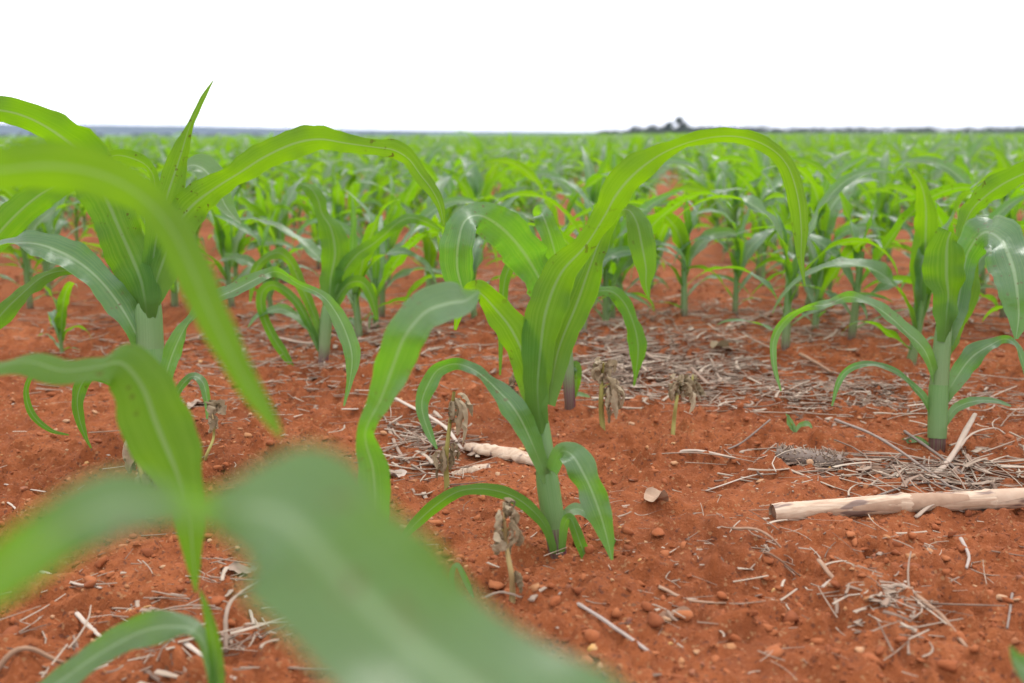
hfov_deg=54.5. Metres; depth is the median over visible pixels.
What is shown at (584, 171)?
maize plant
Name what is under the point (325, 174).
maize plant
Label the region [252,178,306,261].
maize plant
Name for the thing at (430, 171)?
maize plant
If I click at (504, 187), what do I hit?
maize plant
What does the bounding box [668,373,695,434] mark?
withered weed
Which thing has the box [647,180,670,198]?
maize plant
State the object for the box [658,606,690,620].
dry leaf scrap
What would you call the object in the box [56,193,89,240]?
maize plant
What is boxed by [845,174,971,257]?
maize plant
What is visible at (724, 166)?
maize plant
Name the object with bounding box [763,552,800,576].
stick
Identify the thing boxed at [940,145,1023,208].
maize plant
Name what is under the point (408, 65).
sky
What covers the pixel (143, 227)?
maize plant
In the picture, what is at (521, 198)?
maize plant
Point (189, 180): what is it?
maize plant
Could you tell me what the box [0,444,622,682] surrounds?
maize plant
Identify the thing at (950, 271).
maize plant
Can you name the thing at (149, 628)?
maize plant
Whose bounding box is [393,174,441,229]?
maize plant
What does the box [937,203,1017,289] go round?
maize plant
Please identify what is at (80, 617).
straw stick
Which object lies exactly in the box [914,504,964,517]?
straw stick
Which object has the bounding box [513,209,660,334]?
maize plant
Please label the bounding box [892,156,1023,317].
maize plant
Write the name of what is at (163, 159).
maize plant
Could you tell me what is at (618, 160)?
maize plant
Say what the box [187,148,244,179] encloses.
maize plant
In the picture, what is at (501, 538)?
withered weed
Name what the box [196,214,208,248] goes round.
maize plant
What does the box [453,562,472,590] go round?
weed seedling
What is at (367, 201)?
maize plant
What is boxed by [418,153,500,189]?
maize plant
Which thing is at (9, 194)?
maize plant
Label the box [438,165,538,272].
maize plant
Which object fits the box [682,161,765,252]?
maize plant
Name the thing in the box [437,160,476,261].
maize plant
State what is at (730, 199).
maize plant
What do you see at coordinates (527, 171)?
maize plant
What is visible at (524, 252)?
maize plant
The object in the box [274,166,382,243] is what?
maize plant
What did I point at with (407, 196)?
maize plant
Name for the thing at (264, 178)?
maize plant
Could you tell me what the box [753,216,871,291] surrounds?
maize plant
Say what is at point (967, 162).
maize plant
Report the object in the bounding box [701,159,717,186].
maize plant
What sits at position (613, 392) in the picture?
withered weed
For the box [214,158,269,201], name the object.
maize plant
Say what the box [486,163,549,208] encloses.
maize plant
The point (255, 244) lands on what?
maize plant
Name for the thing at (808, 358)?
stick
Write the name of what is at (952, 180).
maize plant
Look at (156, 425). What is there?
maize plant
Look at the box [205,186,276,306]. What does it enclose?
maize plant
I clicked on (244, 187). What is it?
maize plant
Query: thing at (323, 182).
maize plant
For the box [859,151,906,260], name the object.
maize plant
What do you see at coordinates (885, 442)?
twig
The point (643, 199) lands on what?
maize plant
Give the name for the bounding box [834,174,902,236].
maize plant
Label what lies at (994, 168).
maize plant
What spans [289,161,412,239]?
maize plant
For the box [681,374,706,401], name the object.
withered weed
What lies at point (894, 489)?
twig
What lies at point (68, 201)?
maize plant
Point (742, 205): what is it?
maize plant
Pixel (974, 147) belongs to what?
maize plant
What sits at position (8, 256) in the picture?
maize plant
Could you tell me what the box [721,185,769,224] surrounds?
maize plant
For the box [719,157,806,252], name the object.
maize plant
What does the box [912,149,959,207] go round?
maize plant
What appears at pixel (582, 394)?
weed seedling
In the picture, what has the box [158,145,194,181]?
maize plant
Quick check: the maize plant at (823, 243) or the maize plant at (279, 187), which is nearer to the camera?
the maize plant at (823, 243)
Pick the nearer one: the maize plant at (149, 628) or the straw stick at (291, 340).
the maize plant at (149, 628)
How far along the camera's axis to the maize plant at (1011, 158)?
5.38 m
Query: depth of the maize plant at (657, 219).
2.17 m
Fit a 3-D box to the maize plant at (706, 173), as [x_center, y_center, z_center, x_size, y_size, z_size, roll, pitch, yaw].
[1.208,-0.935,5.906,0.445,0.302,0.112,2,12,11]
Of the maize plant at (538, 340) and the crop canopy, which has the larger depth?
the crop canopy
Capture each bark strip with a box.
[452,464,490,475]
[463,442,533,465]
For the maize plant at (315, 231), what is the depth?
3.09 m
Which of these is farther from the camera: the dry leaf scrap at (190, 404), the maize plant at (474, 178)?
the maize plant at (474, 178)
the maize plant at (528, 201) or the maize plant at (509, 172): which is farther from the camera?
the maize plant at (509, 172)
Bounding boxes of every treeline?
[0,132,425,136]
[597,124,1023,133]
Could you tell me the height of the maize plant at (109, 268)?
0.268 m
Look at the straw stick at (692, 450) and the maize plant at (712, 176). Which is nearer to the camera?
the straw stick at (692, 450)
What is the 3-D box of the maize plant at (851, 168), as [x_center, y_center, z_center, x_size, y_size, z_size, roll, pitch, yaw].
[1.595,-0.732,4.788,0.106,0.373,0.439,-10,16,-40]
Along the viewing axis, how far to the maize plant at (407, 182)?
4.54 m
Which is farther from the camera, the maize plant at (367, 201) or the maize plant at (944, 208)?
the maize plant at (367, 201)
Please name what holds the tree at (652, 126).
on the ground
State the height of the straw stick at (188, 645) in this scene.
0.004 m
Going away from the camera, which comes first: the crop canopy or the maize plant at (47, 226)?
the maize plant at (47, 226)
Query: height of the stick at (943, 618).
0.014 m
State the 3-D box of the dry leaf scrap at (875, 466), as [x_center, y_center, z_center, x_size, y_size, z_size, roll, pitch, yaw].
[0.447,0.162,1.249,0.044,0.015,0.024,-5,13,-23]
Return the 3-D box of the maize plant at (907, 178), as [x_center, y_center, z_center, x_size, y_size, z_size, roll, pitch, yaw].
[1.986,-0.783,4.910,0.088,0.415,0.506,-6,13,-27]
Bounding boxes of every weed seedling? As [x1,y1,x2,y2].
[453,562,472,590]
[576,392,589,397]
[785,414,811,431]
[902,436,929,446]
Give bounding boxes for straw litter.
[0,251,1023,682]
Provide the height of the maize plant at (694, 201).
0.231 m
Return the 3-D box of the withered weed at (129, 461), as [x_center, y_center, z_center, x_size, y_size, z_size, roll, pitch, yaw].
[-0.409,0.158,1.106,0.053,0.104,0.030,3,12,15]
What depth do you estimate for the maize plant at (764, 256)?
2.88 m
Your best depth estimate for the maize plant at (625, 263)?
2.12 m
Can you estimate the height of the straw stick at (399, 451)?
0.008 m
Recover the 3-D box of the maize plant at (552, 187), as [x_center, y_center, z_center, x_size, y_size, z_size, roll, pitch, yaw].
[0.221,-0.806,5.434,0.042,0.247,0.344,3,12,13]
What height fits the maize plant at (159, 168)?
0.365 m
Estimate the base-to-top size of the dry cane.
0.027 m
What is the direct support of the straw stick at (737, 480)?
on the ground
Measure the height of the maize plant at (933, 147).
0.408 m
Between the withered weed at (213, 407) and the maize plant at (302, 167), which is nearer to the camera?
the withered weed at (213, 407)
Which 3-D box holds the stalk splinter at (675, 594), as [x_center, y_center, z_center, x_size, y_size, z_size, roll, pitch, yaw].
[0.163,0.229,0.899,0.061,0.014,0.007,2,12,10]
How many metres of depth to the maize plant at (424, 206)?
3.12 m
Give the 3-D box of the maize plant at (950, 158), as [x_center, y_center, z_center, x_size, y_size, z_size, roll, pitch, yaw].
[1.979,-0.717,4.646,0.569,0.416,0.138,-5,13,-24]
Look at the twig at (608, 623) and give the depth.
0.84 m
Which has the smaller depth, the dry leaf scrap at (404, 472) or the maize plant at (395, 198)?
the dry leaf scrap at (404, 472)
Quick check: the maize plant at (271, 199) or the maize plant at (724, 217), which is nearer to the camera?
the maize plant at (271, 199)
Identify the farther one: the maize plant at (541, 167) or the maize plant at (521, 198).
the maize plant at (541, 167)
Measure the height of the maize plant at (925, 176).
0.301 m
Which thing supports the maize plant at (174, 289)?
on the ground
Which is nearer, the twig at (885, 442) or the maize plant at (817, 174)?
the twig at (885, 442)
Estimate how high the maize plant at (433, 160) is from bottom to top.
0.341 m
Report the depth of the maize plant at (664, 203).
3.55 m
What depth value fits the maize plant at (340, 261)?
1.84 m
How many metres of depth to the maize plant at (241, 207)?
3.67 m
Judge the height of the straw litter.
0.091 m
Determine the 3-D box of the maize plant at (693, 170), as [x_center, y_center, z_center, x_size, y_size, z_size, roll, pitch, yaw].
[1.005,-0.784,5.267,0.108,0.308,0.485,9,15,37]
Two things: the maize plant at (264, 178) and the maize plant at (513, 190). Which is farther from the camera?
the maize plant at (264, 178)
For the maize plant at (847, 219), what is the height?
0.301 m
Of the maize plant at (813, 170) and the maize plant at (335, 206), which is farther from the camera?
the maize plant at (813, 170)
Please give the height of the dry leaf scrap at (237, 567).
0.007 m
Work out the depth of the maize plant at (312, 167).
4.49 m
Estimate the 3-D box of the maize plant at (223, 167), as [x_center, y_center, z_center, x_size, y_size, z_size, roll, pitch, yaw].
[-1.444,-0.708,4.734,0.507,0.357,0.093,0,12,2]
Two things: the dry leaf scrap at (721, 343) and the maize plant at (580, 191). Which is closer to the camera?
the dry leaf scrap at (721, 343)
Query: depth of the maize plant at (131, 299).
1.32 m
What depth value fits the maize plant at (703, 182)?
4.10 m
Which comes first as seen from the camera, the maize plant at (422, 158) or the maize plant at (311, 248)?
the maize plant at (311, 248)
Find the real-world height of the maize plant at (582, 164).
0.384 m
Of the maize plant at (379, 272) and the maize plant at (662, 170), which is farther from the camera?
the maize plant at (662, 170)
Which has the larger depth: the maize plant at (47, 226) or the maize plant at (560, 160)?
the maize plant at (560, 160)
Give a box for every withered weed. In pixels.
[122,442,148,474]
[204,400,226,460]
[432,391,472,490]
[490,497,523,603]
[508,373,521,396]
[590,357,624,430]
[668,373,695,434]
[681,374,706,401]
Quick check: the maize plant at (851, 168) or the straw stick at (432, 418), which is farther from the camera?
the maize plant at (851, 168)
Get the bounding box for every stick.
[0,646,63,670]
[50,573,102,588]
[74,612,100,636]
[183,641,236,679]
[223,592,240,653]
[244,597,269,638]
[279,335,382,344]
[341,408,358,409]
[386,427,425,472]
[394,397,463,449]
[484,591,521,598]
[528,586,546,601]
[652,452,754,461]
[679,449,735,458]
[707,470,822,490]
[710,358,736,396]
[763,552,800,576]
[798,352,832,373]
[844,452,1023,465]
[884,583,916,593]
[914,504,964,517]
[914,593,967,646]
[918,413,976,480]
[957,427,1005,452]
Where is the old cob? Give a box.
[770,442,844,469]
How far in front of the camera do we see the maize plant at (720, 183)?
3.95 m
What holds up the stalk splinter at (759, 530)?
on the ground
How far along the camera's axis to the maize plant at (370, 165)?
5.35 m
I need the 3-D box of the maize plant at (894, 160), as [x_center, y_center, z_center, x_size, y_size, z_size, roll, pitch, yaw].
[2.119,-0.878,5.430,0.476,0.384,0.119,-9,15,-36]
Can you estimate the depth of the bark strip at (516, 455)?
1.33 m
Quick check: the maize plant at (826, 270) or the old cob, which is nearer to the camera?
the old cob
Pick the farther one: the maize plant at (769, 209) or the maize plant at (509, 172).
the maize plant at (509, 172)
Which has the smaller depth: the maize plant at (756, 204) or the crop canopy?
the maize plant at (756, 204)
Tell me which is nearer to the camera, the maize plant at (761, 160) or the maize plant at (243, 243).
the maize plant at (243, 243)
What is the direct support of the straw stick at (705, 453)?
on the ground
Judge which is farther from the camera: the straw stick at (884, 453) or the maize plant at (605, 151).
the maize plant at (605, 151)
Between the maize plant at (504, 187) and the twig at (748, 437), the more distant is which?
the maize plant at (504, 187)
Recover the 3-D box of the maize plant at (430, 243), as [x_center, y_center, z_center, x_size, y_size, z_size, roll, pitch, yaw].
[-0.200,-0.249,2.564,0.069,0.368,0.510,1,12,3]
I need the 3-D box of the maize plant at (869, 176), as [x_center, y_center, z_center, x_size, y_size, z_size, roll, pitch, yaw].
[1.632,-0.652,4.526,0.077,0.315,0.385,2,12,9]
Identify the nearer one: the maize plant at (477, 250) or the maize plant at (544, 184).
the maize plant at (477, 250)
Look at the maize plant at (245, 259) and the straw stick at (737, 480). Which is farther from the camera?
the maize plant at (245, 259)
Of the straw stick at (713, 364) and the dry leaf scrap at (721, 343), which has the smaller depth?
the straw stick at (713, 364)
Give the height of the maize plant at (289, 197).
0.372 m
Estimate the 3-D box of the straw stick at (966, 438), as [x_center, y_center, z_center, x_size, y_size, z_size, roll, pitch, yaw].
[0.632,0.132,1.353,0.124,0.022,0.014,-8,14,-35]
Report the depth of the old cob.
1.26 m
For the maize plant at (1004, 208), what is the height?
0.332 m
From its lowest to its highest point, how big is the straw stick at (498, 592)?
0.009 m
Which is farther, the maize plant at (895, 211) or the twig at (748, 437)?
the maize plant at (895, 211)
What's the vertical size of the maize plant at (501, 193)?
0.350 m
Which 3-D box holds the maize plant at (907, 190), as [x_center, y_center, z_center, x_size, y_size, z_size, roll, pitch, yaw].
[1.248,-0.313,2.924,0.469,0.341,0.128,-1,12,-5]
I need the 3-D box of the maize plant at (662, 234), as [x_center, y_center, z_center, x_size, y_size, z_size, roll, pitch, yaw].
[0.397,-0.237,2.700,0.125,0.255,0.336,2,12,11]
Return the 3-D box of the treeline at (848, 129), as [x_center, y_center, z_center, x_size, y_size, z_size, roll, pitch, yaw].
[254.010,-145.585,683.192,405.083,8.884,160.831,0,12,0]
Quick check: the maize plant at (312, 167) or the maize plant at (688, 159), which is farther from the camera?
the maize plant at (688, 159)
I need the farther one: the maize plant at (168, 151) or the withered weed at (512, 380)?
the maize plant at (168, 151)
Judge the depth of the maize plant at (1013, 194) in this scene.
2.51 m
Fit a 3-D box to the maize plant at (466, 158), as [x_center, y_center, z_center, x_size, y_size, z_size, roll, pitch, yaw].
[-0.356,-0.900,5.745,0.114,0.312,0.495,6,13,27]
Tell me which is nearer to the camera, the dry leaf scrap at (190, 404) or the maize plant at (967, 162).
the dry leaf scrap at (190, 404)
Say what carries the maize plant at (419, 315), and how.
on the ground
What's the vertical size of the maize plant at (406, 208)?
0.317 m
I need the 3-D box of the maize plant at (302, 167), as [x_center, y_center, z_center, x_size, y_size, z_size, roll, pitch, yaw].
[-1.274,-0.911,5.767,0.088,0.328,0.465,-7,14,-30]
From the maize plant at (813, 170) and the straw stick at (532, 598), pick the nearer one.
the straw stick at (532, 598)
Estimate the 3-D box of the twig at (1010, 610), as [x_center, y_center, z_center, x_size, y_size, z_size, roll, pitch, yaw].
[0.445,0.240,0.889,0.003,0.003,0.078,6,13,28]
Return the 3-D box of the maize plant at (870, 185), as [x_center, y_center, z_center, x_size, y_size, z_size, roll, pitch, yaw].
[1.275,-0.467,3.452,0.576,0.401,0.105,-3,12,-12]
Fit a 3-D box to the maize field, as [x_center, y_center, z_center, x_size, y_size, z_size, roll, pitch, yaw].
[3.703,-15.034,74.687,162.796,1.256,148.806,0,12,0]
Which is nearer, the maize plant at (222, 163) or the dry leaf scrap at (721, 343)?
the dry leaf scrap at (721, 343)
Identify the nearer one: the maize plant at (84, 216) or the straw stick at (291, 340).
the straw stick at (291, 340)
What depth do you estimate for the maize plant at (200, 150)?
5.84 m
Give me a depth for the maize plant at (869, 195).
3.58 m
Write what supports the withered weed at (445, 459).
on the ground
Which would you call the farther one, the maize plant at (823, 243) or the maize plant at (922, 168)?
the maize plant at (922, 168)
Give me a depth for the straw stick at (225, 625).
0.85 m
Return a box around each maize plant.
[0,81,444,447]
[0,140,282,591]
[0,190,75,283]
[0,190,101,295]
[0,200,101,308]
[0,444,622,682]
[1,192,73,279]
[11,189,82,257]
[29,277,90,353]
[40,590,224,682]
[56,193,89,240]
[59,207,79,230]
[65,194,74,212]
[66,164,163,237]
[67,204,86,230]
[71,194,111,270]
[74,164,164,240]
[91,135,116,220]
[140,220,144,234]
[143,171,179,306]
[147,149,208,179]
[153,146,165,164]
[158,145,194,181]
[185,173,205,219]
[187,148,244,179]
[187,162,254,185]
[188,148,274,253]
[188,157,229,166]
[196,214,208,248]
[203,146,227,164]
[204,151,301,197]
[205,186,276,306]
[206,189,280,281]
[208,209,298,284]
[212,210,320,315]
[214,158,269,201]
[221,197,435,338]
[224,145,283,200]
[234,167,321,282]
[238,180,297,269]
[239,164,299,237]
[239,172,284,214]
[241,216,278,283]
[244,158,322,222]
[247,182,441,365]
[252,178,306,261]
[255,174,289,235]
[273,160,330,226]
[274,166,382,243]
[280,162,306,179]
[284,176,313,227]
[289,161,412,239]
[296,189,476,317]
[297,193,320,269]
[298,167,347,205]
[298,174,330,196]
[299,171,344,235]
[306,160,335,216]
[307,177,342,204]
[310,155,395,213]
[310,159,389,230]
[315,174,385,231]
[324,177,364,233]
[328,171,401,235]
[334,166,439,285]
[335,156,411,215]
[354,214,440,328]
[355,153,391,190]
[355,181,510,284]
[356,156,391,191]
[356,281,479,505]
[369,186,421,220]
[377,150,516,214]
[384,155,439,212]
[392,167,462,209]
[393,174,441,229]
[398,161,456,212]
[399,165,527,202]
[403,176,419,228]
[404,143,447,212]
[405,196,519,317]
[410,127,808,559]
[415,200,438,252]
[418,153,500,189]
[420,154,444,197]
[422,176,453,286]
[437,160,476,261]
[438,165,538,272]
[439,202,646,409]
[452,148,523,203]
[453,157,472,182]
[457,183,533,254]
[481,157,654,264]
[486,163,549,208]
[487,177,523,249]
[494,175,555,211]
[495,188,686,322]
[499,162,528,208]
[500,146,563,210]
[500,176,571,232]
[508,158,539,208]
[509,198,639,291]
[513,158,566,222]
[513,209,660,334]
[517,160,546,202]
[518,145,701,238]
[519,153,529,212]
[528,153,574,199]
[536,182,669,235]
[540,176,696,291]
[541,167,556,198]
[547,171,559,193]
[550,173,648,198]
[553,164,668,203]
[561,160,603,204]
[564,191,732,317]
[569,197,659,269]
[584,176,684,236]
[585,136,656,215]
[591,158,669,243]
[598,150,698,202]
[613,150,652,195]
[629,188,755,316]
[630,223,671,289]
[637,185,655,214]
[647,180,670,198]
[670,150,747,184]
[670,150,804,261]
[672,167,897,350]
[673,161,755,239]
[673,208,798,315]
[676,161,751,215]
[676,172,754,228]
[679,191,703,230]
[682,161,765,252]
[684,165,705,216]
[685,162,737,184]
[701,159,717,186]
[701,183,810,284]
[706,178,745,225]
[707,154,880,298]
[712,164,775,226]
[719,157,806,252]
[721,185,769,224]
[722,170,782,278]
[727,169,750,246]
[729,157,977,339]
[739,191,748,221]
[747,192,810,291]
[748,147,806,219]
[751,166,903,312]
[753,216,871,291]
[763,150,868,261]
[763,192,885,330]
[770,161,1023,452]
[772,167,1006,364]
[774,171,822,269]
[787,149,874,210]
[788,203,871,299]
[800,164,839,213]
[801,150,880,220]
[818,149,951,254]
[820,152,880,217]
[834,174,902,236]
[837,168,858,236]
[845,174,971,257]
[849,181,913,261]
[853,180,913,237]
[853,181,939,253]
[853,189,863,223]
[854,153,879,178]
[857,165,877,193]
[857,176,979,251]
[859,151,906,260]
[861,194,1023,311]
[866,151,958,205]
[871,164,938,222]
[873,140,966,210]
[874,178,1002,242]
[880,140,952,188]
[881,145,919,209]
[889,162,913,210]
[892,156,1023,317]
[906,144,969,204]
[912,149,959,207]
[935,163,985,207]
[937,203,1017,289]
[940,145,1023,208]
[943,168,979,218]
[946,198,1008,293]
[949,134,988,161]
[953,157,996,216]
[956,183,1023,214]
[963,154,978,172]
[974,167,1023,209]
[978,158,1021,177]
[980,184,1023,297]
[982,221,1023,321]
[985,154,1018,175]
[1009,646,1023,682]
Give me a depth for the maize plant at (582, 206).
2.84 m
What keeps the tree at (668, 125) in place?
on the ground
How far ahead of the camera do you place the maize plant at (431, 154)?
4.70 m
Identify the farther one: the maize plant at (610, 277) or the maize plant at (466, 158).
the maize plant at (466, 158)
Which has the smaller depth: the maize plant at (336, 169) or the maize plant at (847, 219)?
the maize plant at (847, 219)
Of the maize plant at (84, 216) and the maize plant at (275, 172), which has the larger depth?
the maize plant at (275, 172)
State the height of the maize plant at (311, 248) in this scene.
0.326 m
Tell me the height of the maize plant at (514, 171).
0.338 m
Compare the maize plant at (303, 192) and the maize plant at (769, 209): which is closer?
the maize plant at (769, 209)
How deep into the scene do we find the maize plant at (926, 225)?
1.84 m
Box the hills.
[0,124,1003,133]
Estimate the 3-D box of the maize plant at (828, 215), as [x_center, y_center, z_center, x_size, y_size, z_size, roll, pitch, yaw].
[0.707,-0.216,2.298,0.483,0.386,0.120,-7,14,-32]
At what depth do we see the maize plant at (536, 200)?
5.30 m
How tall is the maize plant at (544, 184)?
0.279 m
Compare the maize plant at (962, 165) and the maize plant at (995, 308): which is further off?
the maize plant at (962, 165)
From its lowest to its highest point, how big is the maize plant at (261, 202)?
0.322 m
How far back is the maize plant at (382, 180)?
3.83 m
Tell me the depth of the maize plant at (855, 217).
4.27 m
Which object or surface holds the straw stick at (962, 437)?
on the straw litter
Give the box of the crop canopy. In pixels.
[0,133,1016,138]
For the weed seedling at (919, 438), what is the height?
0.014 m
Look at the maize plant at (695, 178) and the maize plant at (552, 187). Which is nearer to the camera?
the maize plant at (695, 178)
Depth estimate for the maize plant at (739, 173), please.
4.36 m
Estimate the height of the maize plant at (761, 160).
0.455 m
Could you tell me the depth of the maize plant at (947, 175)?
4.50 m
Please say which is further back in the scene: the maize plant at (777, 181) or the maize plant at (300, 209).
the maize plant at (300, 209)
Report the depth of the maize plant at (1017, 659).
0.55 m
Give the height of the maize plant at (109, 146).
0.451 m
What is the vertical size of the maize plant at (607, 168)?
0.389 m
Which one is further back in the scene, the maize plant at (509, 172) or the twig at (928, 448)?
the maize plant at (509, 172)
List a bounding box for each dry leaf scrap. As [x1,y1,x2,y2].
[187,397,203,408]
[220,562,248,573]
[390,469,406,477]
[644,487,668,501]
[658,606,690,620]
[710,340,732,348]
[857,465,882,471]
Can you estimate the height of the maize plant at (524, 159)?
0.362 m
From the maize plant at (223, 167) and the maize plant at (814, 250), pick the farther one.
the maize plant at (223, 167)
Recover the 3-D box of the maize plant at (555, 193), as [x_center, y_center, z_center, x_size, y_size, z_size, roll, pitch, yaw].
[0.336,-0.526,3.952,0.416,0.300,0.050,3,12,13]
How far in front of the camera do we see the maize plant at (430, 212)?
2.30 m
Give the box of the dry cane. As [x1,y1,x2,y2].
[769,488,1023,521]
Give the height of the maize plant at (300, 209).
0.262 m
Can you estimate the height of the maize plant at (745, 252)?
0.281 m
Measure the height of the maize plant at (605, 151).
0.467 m
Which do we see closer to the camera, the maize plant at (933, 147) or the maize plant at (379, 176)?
the maize plant at (933, 147)
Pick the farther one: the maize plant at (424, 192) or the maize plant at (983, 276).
the maize plant at (424, 192)
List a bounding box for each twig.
[558,592,648,650]
[711,419,770,451]
[834,418,983,511]
[878,481,962,494]
[903,430,982,488]
[959,537,970,568]
[1006,592,1013,628]
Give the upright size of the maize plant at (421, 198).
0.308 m
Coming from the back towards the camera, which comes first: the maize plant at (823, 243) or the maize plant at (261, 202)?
the maize plant at (261, 202)
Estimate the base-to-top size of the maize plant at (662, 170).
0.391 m
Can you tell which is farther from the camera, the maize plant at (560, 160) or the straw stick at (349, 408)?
the maize plant at (560, 160)
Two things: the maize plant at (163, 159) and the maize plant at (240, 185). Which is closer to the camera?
the maize plant at (163, 159)
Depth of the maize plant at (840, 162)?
4.59 m
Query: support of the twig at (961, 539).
on the ground
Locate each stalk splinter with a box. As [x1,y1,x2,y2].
[658,585,726,603]
[732,526,781,547]
[816,558,913,591]
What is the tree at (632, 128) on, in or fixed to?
on the ground
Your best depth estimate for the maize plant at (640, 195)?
4.46 m
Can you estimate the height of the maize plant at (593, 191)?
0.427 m
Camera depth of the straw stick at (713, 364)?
1.81 m
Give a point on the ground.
(274, 658)
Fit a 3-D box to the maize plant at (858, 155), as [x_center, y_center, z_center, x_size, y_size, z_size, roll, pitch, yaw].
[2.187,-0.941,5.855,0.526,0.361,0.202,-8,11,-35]
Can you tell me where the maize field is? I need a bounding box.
[0,128,1023,228]
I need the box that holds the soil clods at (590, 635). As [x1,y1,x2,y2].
[0,267,1023,682]
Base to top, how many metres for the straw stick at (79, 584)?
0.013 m
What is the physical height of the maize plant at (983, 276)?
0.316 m
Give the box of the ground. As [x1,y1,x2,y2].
[0,134,1023,682]
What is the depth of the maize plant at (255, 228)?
2.70 m
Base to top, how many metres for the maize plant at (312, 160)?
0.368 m
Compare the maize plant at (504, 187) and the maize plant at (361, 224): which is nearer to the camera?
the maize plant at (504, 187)
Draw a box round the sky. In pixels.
[0,0,1023,132]
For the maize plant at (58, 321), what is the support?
on the ground
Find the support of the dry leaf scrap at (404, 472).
on the ground
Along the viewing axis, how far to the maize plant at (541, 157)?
5.07 m
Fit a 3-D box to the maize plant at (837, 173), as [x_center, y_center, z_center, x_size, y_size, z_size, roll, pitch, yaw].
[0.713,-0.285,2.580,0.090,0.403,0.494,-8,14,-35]
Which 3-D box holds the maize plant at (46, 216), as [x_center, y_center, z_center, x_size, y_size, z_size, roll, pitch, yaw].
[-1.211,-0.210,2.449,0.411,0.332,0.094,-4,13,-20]
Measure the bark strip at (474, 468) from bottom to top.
0.016 m
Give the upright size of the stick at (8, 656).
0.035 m
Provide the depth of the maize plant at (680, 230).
2.31 m
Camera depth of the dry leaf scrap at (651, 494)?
1.14 m
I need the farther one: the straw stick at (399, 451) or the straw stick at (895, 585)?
the straw stick at (399, 451)
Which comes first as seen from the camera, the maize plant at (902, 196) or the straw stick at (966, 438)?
the straw stick at (966, 438)
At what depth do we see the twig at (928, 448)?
1.31 m
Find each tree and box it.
[629,126,640,132]
[648,124,656,130]
[662,121,674,131]
[675,116,687,130]
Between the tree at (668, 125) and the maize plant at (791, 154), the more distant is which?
the tree at (668, 125)
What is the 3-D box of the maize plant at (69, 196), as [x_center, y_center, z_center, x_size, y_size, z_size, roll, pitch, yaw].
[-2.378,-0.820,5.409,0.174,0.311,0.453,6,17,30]
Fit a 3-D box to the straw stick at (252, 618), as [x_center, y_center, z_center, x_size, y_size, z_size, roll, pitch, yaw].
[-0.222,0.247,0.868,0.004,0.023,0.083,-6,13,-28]
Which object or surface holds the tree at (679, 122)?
on the ground
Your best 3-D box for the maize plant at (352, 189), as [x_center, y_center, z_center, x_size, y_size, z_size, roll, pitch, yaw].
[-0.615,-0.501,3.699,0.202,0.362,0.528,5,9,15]
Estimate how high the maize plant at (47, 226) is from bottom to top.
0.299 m
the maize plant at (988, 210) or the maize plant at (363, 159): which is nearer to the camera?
the maize plant at (988, 210)
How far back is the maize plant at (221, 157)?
5.16 m
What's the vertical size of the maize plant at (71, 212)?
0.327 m
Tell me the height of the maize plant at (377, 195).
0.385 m
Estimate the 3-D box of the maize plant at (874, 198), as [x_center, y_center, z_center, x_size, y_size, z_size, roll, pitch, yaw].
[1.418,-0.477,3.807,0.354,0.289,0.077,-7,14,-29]
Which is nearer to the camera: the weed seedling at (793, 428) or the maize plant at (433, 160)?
the weed seedling at (793, 428)
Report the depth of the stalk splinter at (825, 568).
0.94 m
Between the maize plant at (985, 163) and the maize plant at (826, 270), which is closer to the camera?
the maize plant at (826, 270)
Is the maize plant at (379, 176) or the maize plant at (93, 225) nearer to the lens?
the maize plant at (93, 225)
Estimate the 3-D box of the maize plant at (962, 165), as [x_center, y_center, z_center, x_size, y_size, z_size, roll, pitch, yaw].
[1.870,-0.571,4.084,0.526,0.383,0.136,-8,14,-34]
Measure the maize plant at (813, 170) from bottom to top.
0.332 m
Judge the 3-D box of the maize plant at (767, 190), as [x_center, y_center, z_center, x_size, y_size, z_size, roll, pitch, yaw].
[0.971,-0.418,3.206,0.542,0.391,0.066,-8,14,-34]

